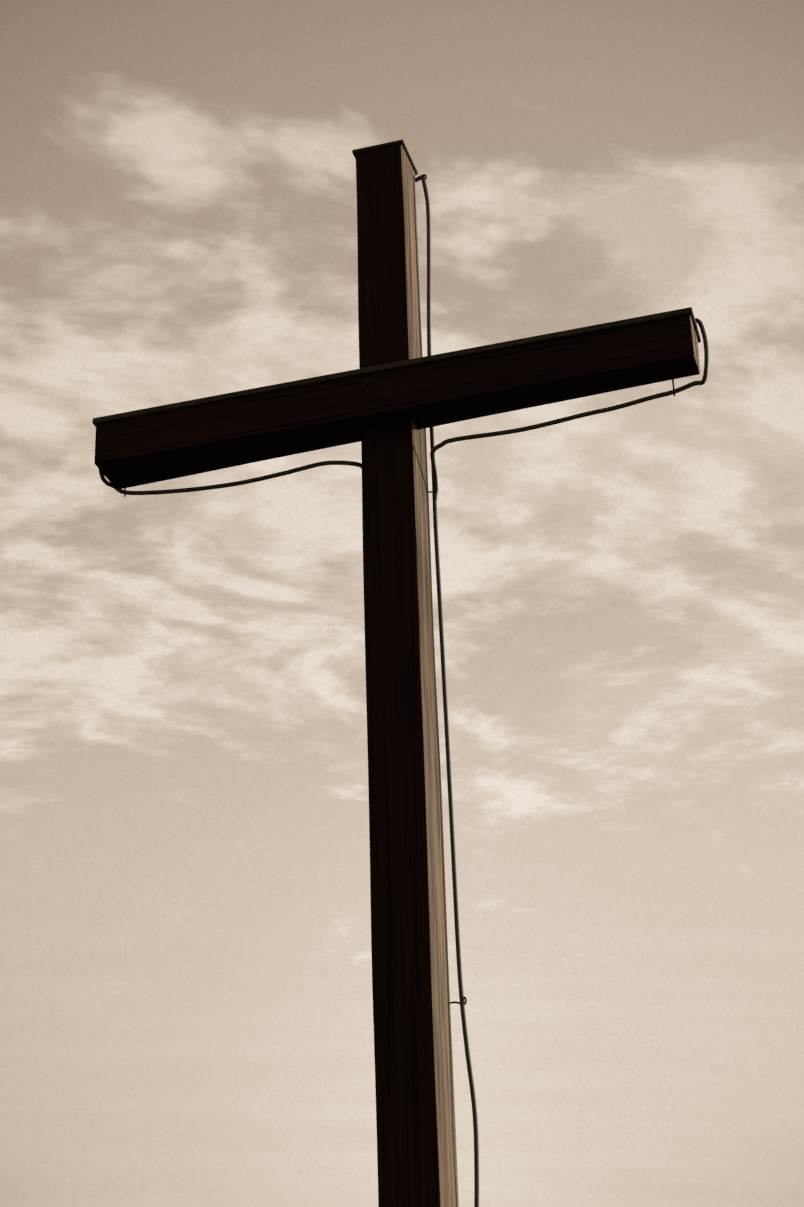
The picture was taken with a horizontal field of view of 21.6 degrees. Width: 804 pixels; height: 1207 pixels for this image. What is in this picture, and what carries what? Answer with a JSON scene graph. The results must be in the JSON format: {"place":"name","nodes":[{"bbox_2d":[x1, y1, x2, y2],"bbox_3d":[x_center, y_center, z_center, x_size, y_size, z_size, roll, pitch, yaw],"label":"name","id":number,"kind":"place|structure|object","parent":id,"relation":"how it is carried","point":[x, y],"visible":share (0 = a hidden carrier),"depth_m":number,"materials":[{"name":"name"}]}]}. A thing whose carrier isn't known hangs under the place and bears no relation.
{"place":"outdoors","nodes":[
{"label":"outdoors","id":0,"kind":"place"},
{"bbox_2d":[0,0,803,1206],"label":"sky","id":1,"kind":"structure","parent":0,"point":[186,993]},
{"bbox_3d":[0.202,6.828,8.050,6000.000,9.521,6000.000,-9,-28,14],"label":"terrain","id":2,"kind":"structure","parent":0,"visible":0},
{"bbox_2d":[92,139,708,1206],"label":"cross","id":3,"kind":"object","parent":2,"relation":"on","point":[392,397],"visible":1,"depth_m":11.51,"materials":[{"name":"wood"}]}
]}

